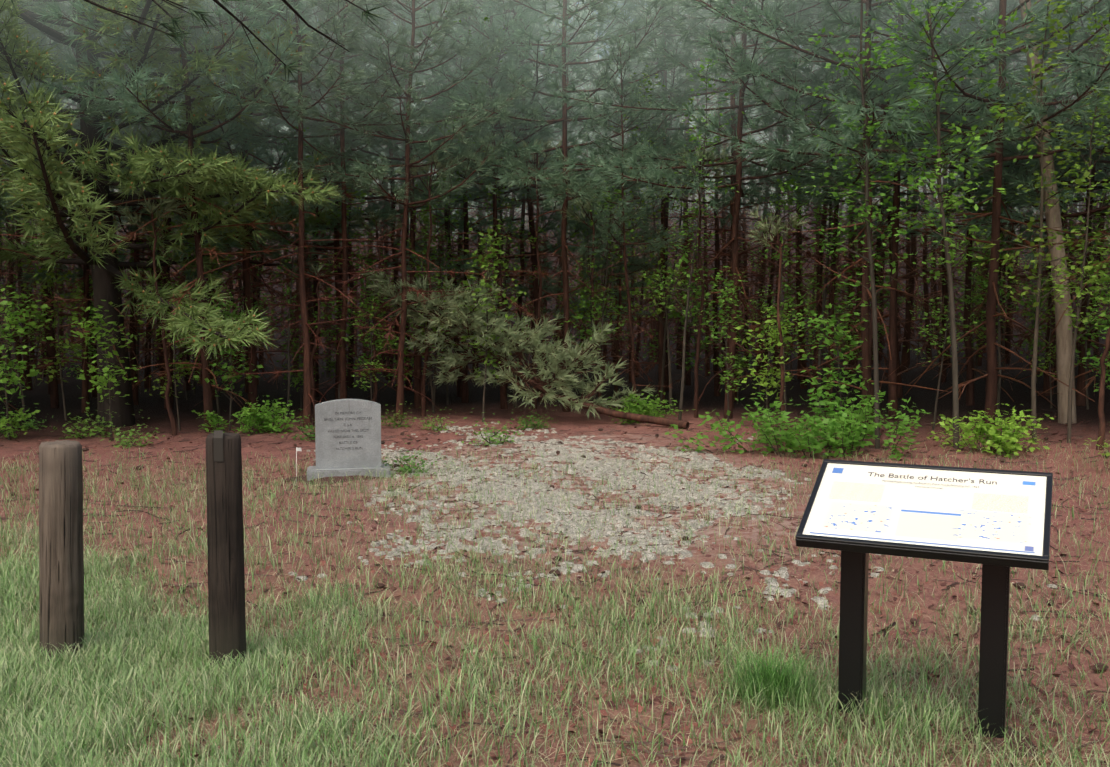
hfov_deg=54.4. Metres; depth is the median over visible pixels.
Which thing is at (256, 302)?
wild sapling
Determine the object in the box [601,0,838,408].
pine tree
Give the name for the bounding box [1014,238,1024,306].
pine tree
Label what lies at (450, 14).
pine tree
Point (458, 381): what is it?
pine tree
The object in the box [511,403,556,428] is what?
weed margin
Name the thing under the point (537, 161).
young pine tree
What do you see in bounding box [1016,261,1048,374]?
wild sapling
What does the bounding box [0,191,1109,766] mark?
ground
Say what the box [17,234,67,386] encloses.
wild sapling
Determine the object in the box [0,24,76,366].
pine tree
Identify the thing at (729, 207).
pine tree
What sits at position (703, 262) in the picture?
pine tree
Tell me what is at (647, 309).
pine tree
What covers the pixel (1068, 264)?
pine tree
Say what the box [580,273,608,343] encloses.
wild sapling
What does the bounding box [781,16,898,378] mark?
pine tree
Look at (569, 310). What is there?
wild sapling
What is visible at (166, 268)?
pine tree
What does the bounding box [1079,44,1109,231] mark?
pine tree
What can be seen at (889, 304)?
wild sapling
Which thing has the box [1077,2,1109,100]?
pine tree
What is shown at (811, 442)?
weed margin
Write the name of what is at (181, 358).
pine tree
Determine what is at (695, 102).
pine tree
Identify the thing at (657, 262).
pine tree
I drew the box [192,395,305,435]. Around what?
shrub
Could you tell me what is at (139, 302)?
wild sapling
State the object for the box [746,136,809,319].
pine tree
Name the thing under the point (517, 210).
pine tree
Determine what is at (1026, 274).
wild sapling
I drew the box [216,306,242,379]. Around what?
wild sapling
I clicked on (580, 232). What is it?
pine tree
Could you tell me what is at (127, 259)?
pine tree
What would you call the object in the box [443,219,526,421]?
sapling tree
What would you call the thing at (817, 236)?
pine tree
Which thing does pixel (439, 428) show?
weed margin
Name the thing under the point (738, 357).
wild sapling
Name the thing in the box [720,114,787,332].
pine tree
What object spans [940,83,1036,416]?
wild sapling
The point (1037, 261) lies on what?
pine tree
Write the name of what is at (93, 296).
pine tree
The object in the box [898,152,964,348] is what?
pine tree
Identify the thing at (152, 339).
wild sapling
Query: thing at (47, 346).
pine tree
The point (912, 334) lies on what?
pine tree
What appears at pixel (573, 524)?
lichen cushions
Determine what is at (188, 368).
sapling tree
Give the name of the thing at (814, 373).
pine tree
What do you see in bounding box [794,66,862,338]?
pine tree
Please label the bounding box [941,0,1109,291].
pine tree
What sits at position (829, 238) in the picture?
sapling tree
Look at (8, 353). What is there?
wild sapling
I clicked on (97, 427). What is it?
weed margin
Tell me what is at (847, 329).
wild sapling
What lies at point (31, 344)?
pine tree
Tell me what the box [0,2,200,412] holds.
pine tree
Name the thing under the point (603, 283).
pine tree
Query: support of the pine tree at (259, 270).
on the ground at (150, 409)
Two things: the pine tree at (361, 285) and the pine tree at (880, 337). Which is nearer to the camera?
the pine tree at (880, 337)
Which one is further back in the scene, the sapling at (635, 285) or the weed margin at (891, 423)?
the sapling at (635, 285)
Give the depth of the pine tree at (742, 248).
41.26 m
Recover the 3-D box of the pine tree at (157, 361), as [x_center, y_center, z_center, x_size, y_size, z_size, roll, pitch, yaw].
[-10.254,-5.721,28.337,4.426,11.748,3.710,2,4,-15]
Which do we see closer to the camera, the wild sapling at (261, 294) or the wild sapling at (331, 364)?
the wild sapling at (331, 364)
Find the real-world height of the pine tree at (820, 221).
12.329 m
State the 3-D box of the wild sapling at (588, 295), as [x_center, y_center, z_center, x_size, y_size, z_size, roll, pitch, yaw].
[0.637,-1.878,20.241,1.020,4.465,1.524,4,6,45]
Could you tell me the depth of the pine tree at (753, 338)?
39.02 m
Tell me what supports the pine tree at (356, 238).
on the ground at (150, 409)
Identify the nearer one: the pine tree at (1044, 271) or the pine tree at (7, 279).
the pine tree at (1044, 271)
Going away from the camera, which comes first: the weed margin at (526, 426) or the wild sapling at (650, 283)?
the weed margin at (526, 426)
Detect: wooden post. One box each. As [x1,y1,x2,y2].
[39,440,84,662]
[206,430,246,667]
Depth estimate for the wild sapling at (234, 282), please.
21.85 m
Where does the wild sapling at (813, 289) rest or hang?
on the ground at (150, 409)
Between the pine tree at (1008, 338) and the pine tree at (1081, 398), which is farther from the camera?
the pine tree at (1008, 338)
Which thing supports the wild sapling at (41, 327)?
on the ground at (150, 409)
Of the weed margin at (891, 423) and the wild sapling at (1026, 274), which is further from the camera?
the wild sapling at (1026, 274)
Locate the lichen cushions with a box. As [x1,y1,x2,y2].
[288,422,1056,719]
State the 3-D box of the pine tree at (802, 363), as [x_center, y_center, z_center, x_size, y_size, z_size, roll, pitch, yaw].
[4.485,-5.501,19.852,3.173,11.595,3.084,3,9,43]
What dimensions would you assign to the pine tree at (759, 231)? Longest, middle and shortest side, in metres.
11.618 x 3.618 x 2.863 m
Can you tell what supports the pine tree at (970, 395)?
on the ground at (150, 409)
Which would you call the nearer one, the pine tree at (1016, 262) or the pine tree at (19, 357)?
the pine tree at (19, 357)
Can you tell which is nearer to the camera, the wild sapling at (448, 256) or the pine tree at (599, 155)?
the wild sapling at (448, 256)
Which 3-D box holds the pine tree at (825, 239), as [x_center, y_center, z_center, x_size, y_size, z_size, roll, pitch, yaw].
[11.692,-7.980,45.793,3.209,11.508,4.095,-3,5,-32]
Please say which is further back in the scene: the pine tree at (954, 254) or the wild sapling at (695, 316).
the pine tree at (954, 254)
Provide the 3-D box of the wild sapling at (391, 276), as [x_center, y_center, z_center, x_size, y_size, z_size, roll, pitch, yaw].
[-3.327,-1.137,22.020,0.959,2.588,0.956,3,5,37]
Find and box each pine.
[0,0,344,426]
[360,264,688,428]
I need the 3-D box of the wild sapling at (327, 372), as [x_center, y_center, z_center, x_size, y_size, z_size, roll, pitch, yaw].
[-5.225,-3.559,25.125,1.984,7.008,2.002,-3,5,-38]
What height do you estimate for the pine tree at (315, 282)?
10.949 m
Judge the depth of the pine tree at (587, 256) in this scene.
31.63 m
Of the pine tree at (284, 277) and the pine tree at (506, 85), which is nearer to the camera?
the pine tree at (506, 85)
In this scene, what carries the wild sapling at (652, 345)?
on the ground at (150, 409)
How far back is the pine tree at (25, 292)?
27.89 m
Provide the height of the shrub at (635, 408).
0.563 m
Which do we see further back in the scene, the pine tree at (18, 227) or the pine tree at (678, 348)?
the pine tree at (678, 348)
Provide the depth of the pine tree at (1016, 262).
32.46 m
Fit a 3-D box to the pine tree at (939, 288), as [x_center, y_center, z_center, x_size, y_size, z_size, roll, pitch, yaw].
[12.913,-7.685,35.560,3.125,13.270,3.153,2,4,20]
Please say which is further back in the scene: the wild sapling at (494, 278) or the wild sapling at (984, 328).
the wild sapling at (494, 278)
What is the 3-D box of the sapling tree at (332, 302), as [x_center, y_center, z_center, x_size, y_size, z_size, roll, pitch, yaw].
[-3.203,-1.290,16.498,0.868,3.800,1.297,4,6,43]
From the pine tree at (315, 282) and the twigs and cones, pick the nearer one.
the twigs and cones
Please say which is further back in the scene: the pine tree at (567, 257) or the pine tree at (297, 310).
the pine tree at (567, 257)
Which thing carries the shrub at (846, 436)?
on the ground at (150, 409)
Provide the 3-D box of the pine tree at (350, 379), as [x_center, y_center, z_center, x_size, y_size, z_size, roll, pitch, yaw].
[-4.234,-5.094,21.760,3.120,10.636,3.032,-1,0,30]
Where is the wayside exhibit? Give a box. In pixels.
[795,459,1052,737]
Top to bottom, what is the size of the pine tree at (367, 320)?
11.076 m
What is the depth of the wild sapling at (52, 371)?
15.68 m
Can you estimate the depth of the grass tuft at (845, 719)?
4.49 m
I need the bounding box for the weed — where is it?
[382,435,446,477]
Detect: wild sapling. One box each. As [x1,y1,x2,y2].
[0,42,51,380]
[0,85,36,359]
[0,172,56,420]
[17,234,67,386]
[23,242,92,419]
[28,278,75,357]
[29,309,67,352]
[58,269,96,377]
[64,279,89,357]
[68,220,93,373]
[88,189,171,374]
[124,268,173,385]
[160,181,252,421]
[173,330,200,399]
[175,263,218,394]
[187,215,232,368]
[213,229,243,387]
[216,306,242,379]
[237,267,280,343]
[238,232,272,355]
[276,329,324,411]
[283,230,334,317]
[308,109,370,377]
[317,321,357,381]
[335,246,400,391]
[370,264,400,385]
[382,328,422,406]
[389,202,450,412]
[396,266,441,372]
[398,203,458,372]
[411,164,472,403]
[422,322,443,390]
[431,170,478,310]
[445,7,558,407]
[473,235,522,331]
[509,295,544,362]
[550,281,583,354]
[555,263,605,381]
[556,165,623,394]
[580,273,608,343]
[585,132,636,362]
[598,145,641,332]
[609,279,644,375]
[610,65,688,410]
[627,142,680,364]
[637,262,682,361]
[640,88,711,404]
[669,198,727,390]
[675,262,718,398]
[711,310,762,403]
[740,216,783,356]
[771,270,807,381]
[793,268,835,379]
[796,236,827,349]
[802,162,856,325]
[823,288,861,382]
[828,133,901,270]
[850,238,909,377]
[869,210,905,356]
[901,236,941,354]
[907,182,990,429]
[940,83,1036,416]
[941,247,989,386]
[955,236,1007,376]
[960,221,1004,319]
[969,56,1039,371]
[1006,190,1046,352]
[1011,287,1055,383]
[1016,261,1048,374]
[1023,262,1079,407]
[1045,201,1109,408]
[1068,270,1109,424]
[1083,204,1109,302]
[1095,158,1109,258]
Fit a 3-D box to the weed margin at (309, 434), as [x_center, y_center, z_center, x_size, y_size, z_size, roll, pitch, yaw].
[-3.038,0.587,13.762,0.816,0.667,0.922,4,6,43]
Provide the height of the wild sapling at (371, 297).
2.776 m
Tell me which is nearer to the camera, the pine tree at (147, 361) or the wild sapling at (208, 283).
the wild sapling at (208, 283)
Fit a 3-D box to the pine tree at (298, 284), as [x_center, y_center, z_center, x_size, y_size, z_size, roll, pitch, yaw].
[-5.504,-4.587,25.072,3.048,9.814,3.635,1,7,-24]
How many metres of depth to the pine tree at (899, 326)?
31.41 m
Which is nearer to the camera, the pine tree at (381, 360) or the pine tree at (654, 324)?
the pine tree at (381, 360)
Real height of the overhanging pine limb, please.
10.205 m
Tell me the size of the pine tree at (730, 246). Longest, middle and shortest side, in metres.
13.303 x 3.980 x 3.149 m
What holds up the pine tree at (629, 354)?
on the ground at (150, 409)
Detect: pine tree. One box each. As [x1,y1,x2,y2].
[0,0,109,426]
[0,0,239,407]
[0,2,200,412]
[0,3,130,362]
[0,9,91,393]
[0,10,74,385]
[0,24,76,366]
[0,31,64,380]
[0,49,41,395]
[0,89,89,389]
[0,149,37,223]
[0,202,73,354]
[0,221,33,369]
[1,101,76,367]
[1,200,24,330]
[3,2,76,376]
[3,7,112,383]
[4,219,77,348]
[13,5,282,404]
[18,0,236,397]
[20,0,323,408]
[20,237,69,350]
[24,225,77,336]
[26,4,155,397]
[27,0,320,431]
[33,116,103,366]
[38,242,90,345]
[48,4,145,388]
[63,30,109,354]
[63,88,136,363]
[63,101,92,368]
[64,99,118,351]
[70,51,177,372]
[70,107,154,348]
[75,1,311,399]
[75,189,171,340]
[98,0,404,413]
[105,8,254,389]
[106,0,404,389]
[116,128,176,354]
[117,185,189,435]
[118,109,184,387]
[125,197,158,350]
[125,221,177,367]
[141,214,215,375]
[153,0,243,385]
[153,1,472,396]
[163,0,310,391]
[171,77,260,380]
[177,0,432,427]
[178,146,252,365]
[182,0,510,399]
[189,211,237,365]
[196,80,281,375]
[206,119,285,365]
[213,54,297,384]
[220,0,456,416]
[220,205,243,315]
[221,257,265,306]
[223,40,337,362]
[233,49,300,369]
[241,131,285,327]
[257,20,362,374]
[259,20,392,384]
[260,11,336,369]
[262,126,327,348]
[263,113,384,372]
[263,153,331,353]
[263,228,286,348]
[266,20,380,376]
[268,140,361,348]
[269,129,298,330]
[271,29,353,344]
[271,126,332,342]
[276,128,335,341]
[280,17,402,387]
[283,0,553,408]
[285,0,535,420]
[294,0,487,396]
[308,262,323,425]
[320,2,435,374]
[321,30,398,370]
[322,29,414,359]
[323,117,400,352]
[325,107,374,354]
[329,1,549,396]
[330,181,377,342]
[337,18,413,363]
[339,10,456,379]
[350,205,401,401]
[354,147,400,341]
[354,183,399,349]
[358,48,462,389]
[359,205,378,311]
[370,0,466,367]
[377,0,594,408]
[378,0,680,401]
[388,103,459,354]
[391,80,434,328]
[392,0,570,402]
[393,2,544,382]
[393,42,485,365]
[396,13,468,363]
[408,0,616,393]
[409,1,481,374]
[409,171,489,346]
[410,151,457,415]
[411,4,572,387]
[415,0,708,411]
[419,99,475,348]
[426,25,543,374]
[442,0,615,374]
[452,70,538,360]
[456,193,535,330]
[460,66,543,363]
[468,203,510,342]
[470,10,542,352]
[482,64,573,362]
[491,4,581,366]
[491,199,529,326]
[504,208,555,332]
[510,0,597,366]
[511,0,622,380]
[511,81,554,341]
[514,136,573,409]
[522,0,814,404]
[527,1,613,357]
[528,3,605,324]
[529,66,594,355]
[540,141,576,339]
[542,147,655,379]
[545,0,943,418]
[546,73,579,320]
[552,44,619,373]
[552,63,602,322]
[553,73,637,378]
[557,108,616,342]
[560,183,618,413]
[568,50,679,366]
[568,65,644,362]
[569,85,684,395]
[570,45,603,310]
[571,0,657,370]
[572,10,626,343]
[577,29,694,414]
[586,76,616,329]
[588,65,627,355]
[589,18,688,381]
[594,1,740,390]
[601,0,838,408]
[604,31,696,376]
[611,97,654,350]
[614,0,854,401]
[614,170,702,346]
[618,0,694,361]
[619,0,759,384]
[623,33,683,358]
[624,9,722,360]
[624,190,677,345]
[626,3,791,371]
[626,8,739,368]
[638,20,744,375]
[639,51,763,356]
[642,26,719,348]
[642,117,729,338]
[651,1,793,395]
[665,0,778,376]
[665,0,1079,434]
[669,103,714,333]
[670,63,762,352]
[671,121,714,329]
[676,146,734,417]
[688,20,773,316]
[689,23,793,357]
[693,23,783,360]
[697,23,784,367]
[698,31,799,372]
[700,0,1109,419]
[703,1,854,378]
[705,98,774,307]
[706,13,831,386]
[711,155,774,314]
[714,109,800,340]
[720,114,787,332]
[726,6,822,375]
[727,6,874,388]
[728,27,789,334]
[729,133,775,341]
[736,1,936,397]
[742,0,944,411]
[746,129,795,343]
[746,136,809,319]
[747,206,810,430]
[750,27,813,361]
[754,0,977,397]
[759,2,869,370]
[762,28,846,322]
[774,47,828,336]
[774,119,829,329]
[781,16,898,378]
[783,16,943,371]
[783,129,814,311]
[785,121,846,342]
[788,0,1109,428]
[789,0,1109,405]
[790,3,950,376]
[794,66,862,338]
[804,139,846,326]
[808,27,874,357]
[812,198,845,312]
[821,159,860,325]
[824,107,880,338]
[835,147,936,334]
[839,129,903,423]
[841,1,982,371]
[841,21,949,364]
[844,6,931,359]
[848,17,943,363]
[854,176,955,338]
[869,187,915,345]
[870,147,936,355]
[873,14,956,350]
[878,0,1109,395]
[878,6,978,359]
[884,4,991,367]
[884,179,922,321]
[886,0,1050,381]
[891,170,957,342]
[891,171,938,318]
[898,65,963,354]
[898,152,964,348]
[903,0,1109,395]
[911,58,972,329]
[920,169,1005,343]
[925,8,1095,365]
[930,16,993,343]
[931,6,1087,358]
[932,0,1084,390]
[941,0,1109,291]
[941,0,1109,405]
[941,16,980,334]
[948,65,1060,316]
[959,14,1032,351]
[963,2,1063,363]
[967,3,1043,355]
[983,1,1108,381]
[993,4,1104,368]
[1001,153,1068,347]
[1003,14,1104,374]
[1005,193,1039,337]
[1011,40,1109,351]
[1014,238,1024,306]
[1015,16,1104,351]
[1015,227,1036,298]
[1018,210,1042,317]
[1020,91,1080,301]
[1021,48,1109,368]
[1021,216,1078,339]
[1023,95,1099,316]
[1033,185,1109,356]
[1043,96,1100,353]
[1058,0,1109,370]
[1069,96,1108,347]
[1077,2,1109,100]
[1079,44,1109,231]
[1096,236,1109,449]
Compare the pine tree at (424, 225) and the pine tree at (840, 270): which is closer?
the pine tree at (424, 225)
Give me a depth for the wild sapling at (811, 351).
22.27 m
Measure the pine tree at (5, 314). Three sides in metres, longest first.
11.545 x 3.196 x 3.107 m
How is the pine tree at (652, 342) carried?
on the ground at (150, 409)
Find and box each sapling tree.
[0,273,53,439]
[63,289,143,436]
[145,272,209,431]
[187,299,263,430]
[245,126,332,419]
[308,179,382,398]
[348,287,398,400]
[408,105,481,411]
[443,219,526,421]
[560,178,643,415]
[640,57,744,419]
[694,266,752,421]
[727,297,804,422]
[760,167,819,415]
[762,1,886,407]
[770,0,956,447]
[797,283,880,428]
[855,0,1055,448]
[976,0,1109,441]
[1034,2,1109,442]
[1067,143,1109,296]
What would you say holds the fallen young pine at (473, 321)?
on the ground at (150, 409)
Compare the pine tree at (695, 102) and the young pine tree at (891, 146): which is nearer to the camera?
the young pine tree at (891, 146)
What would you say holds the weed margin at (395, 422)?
on the ground at (150, 409)
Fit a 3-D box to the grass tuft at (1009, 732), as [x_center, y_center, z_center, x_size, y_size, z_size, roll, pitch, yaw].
[1.770,1.425,4.325,0.370,0.052,0.363,-2,5,-26]
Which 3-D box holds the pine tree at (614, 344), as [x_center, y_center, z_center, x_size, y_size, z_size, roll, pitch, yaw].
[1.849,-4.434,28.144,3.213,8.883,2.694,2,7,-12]
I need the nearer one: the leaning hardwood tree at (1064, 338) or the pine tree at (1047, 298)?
the leaning hardwood tree at (1064, 338)
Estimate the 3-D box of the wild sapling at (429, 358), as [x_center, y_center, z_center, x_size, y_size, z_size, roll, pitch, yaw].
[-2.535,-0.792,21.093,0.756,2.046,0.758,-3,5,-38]
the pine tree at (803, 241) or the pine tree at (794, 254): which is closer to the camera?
the pine tree at (794, 254)
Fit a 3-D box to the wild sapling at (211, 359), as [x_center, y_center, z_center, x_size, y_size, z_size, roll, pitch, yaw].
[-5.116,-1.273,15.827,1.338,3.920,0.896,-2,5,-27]
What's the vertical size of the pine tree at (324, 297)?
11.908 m
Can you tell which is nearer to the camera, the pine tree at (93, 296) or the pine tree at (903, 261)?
the pine tree at (93, 296)
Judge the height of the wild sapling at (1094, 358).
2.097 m
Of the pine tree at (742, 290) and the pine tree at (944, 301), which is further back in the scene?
the pine tree at (742, 290)
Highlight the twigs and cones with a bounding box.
[0,409,1109,766]
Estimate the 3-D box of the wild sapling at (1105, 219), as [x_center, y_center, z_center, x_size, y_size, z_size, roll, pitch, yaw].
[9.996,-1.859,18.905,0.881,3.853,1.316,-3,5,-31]
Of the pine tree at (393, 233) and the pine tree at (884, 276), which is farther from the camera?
the pine tree at (884, 276)
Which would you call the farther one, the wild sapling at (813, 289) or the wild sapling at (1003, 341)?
the wild sapling at (813, 289)
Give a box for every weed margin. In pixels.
[5,402,52,429]
[43,395,130,439]
[98,412,164,448]
[276,405,314,440]
[381,401,420,427]
[411,407,455,431]
[455,408,533,445]
[510,409,555,429]
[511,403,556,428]
[743,429,778,442]
[756,400,823,442]
[791,424,832,450]
[826,402,896,435]
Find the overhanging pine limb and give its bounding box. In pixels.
[11,0,392,87]
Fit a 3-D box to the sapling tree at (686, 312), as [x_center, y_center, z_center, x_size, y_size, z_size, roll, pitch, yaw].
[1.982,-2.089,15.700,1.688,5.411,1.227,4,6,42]
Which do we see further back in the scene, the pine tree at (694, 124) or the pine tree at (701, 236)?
the pine tree at (701, 236)
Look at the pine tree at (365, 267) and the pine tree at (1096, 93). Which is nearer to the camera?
the pine tree at (1096, 93)
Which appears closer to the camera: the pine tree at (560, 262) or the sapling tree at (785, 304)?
the sapling tree at (785, 304)
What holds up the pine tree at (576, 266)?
on the ground at (150, 409)
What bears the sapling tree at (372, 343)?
on the ground at (150, 409)
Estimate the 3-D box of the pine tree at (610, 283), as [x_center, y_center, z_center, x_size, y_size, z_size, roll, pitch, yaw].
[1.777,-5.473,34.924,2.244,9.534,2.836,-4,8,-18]
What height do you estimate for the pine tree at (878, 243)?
9.857 m
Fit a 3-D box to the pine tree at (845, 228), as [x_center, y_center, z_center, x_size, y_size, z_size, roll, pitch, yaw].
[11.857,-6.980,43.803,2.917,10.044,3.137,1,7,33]
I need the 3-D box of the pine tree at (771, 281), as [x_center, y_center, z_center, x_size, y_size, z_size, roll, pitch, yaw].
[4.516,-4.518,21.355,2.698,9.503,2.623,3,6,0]
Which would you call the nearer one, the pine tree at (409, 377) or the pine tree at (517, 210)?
the pine tree at (409, 377)
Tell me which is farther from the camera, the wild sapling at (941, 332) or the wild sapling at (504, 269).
the wild sapling at (504, 269)
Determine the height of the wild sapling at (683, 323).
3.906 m
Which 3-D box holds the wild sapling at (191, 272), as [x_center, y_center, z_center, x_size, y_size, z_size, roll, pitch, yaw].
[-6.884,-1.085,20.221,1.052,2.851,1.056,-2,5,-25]
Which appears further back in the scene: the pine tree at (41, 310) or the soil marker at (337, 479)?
the pine tree at (41, 310)
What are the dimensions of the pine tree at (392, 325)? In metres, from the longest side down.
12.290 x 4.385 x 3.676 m
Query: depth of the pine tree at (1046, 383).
16.25 m
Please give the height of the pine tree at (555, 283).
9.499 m
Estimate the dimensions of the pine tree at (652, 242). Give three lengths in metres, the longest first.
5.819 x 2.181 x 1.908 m
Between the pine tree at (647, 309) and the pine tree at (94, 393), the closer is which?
the pine tree at (94, 393)
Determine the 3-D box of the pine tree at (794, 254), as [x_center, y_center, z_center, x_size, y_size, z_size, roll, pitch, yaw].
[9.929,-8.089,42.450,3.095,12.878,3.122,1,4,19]
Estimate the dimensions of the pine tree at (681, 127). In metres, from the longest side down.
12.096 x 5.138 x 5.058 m
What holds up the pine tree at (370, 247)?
on the ground at (150, 409)
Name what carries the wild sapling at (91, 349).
on the ground at (150, 409)
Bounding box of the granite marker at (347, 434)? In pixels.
[296,399,390,482]
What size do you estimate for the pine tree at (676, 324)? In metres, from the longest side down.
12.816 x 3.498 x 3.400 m
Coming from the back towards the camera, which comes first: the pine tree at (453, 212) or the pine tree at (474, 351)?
the pine tree at (453, 212)
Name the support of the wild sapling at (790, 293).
on the ground at (150, 409)
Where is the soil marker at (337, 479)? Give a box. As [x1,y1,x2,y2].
[282,475,391,483]
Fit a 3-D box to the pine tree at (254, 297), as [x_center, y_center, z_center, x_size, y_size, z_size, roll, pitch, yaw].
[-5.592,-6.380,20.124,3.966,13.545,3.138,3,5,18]
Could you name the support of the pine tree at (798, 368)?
on the ground at (150, 409)
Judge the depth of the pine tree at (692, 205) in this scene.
30.20 m
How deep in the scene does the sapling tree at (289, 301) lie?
16.12 m
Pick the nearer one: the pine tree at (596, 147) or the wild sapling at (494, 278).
the wild sapling at (494, 278)
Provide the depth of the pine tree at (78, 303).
30.09 m
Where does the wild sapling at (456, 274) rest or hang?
on the ground at (150, 409)
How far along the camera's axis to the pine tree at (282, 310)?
47.17 m
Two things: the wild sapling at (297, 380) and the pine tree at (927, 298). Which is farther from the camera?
the pine tree at (927, 298)
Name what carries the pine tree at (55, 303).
on the ground at (150, 409)
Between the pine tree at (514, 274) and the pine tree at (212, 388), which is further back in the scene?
the pine tree at (514, 274)
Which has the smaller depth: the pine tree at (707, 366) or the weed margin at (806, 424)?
the weed margin at (806, 424)
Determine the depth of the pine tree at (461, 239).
22.91 m
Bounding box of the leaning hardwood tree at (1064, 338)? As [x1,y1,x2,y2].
[937,0,1108,423]
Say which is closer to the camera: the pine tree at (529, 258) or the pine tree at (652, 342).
the pine tree at (652, 342)
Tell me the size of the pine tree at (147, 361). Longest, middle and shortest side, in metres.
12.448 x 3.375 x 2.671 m
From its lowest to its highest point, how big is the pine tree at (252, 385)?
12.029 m
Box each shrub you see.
[0,408,40,438]
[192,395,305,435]
[608,390,694,423]
[665,388,927,460]
[927,403,1053,457]
[1083,431,1109,456]
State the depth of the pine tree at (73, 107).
24.50 m
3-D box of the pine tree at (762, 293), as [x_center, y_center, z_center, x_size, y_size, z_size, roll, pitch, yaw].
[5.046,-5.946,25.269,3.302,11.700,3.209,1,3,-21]
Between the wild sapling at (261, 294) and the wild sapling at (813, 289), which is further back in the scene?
the wild sapling at (261, 294)
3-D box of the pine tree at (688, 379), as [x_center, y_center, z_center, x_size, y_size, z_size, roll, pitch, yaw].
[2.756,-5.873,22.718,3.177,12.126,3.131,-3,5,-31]
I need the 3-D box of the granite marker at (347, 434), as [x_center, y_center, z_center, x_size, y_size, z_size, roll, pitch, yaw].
[-2.082,0.569,10.599,0.903,0.830,0.320,-1,4,-11]
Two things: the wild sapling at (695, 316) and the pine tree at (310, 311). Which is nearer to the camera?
the wild sapling at (695, 316)
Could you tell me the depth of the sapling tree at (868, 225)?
12.19 m
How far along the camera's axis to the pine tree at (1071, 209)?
26.15 m
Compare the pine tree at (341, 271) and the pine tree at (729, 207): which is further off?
the pine tree at (729, 207)
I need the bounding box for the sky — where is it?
[0,0,1075,204]
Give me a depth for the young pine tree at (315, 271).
15.26 m
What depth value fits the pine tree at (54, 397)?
17.87 m
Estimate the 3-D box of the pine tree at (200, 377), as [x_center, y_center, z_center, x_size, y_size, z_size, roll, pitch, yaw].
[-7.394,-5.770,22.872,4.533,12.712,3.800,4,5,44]
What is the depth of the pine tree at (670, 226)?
26.67 m
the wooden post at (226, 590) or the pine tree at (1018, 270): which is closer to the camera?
the wooden post at (226, 590)
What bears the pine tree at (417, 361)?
on the ground at (150, 409)
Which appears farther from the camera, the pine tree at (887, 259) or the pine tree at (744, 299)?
the pine tree at (887, 259)
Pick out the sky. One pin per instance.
(645, 0)
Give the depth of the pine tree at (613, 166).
15.12 m
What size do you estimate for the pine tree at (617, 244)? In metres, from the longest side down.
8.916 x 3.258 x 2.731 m
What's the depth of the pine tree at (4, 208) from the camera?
14.47 m
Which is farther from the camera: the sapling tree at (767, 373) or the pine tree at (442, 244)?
the pine tree at (442, 244)
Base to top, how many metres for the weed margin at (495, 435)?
0.675 m
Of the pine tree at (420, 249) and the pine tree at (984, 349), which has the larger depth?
the pine tree at (420, 249)
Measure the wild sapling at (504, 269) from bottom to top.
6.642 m
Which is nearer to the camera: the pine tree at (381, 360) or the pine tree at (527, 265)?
the pine tree at (381, 360)
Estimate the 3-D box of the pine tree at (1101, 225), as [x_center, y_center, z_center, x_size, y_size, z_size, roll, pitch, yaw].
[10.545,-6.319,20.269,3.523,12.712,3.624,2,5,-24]
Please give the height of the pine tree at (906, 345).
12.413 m
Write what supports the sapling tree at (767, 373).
on the ground at (150, 409)
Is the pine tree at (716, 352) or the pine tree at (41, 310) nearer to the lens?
the pine tree at (716, 352)
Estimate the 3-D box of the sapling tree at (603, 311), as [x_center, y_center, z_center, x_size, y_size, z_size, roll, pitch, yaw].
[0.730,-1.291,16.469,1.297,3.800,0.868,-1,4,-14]
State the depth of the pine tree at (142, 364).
23.43 m
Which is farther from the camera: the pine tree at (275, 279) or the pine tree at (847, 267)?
the pine tree at (275, 279)
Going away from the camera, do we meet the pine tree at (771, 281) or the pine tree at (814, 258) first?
the pine tree at (771, 281)
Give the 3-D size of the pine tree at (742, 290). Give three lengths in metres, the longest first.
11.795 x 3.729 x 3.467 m
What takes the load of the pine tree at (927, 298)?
on the ground at (150, 409)
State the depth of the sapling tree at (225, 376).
14.91 m
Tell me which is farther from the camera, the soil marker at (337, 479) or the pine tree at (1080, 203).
the pine tree at (1080, 203)
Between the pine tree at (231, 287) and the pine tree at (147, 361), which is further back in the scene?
the pine tree at (231, 287)
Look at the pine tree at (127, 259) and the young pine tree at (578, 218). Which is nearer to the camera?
the young pine tree at (578, 218)
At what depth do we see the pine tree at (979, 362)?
23.82 m
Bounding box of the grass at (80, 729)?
[0,435,1109,766]
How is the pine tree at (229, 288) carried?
on the ground at (150, 409)
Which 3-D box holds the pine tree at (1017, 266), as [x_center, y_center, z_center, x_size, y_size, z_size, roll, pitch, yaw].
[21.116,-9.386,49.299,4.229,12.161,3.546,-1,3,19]
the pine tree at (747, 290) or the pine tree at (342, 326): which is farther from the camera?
the pine tree at (747, 290)
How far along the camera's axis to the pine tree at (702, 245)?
40.08 m
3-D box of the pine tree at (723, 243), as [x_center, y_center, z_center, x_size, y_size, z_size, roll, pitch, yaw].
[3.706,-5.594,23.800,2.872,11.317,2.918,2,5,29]
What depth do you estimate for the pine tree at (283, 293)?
37.40 m
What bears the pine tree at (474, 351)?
on the ground at (150, 409)
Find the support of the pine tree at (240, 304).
on the ground at (150, 409)

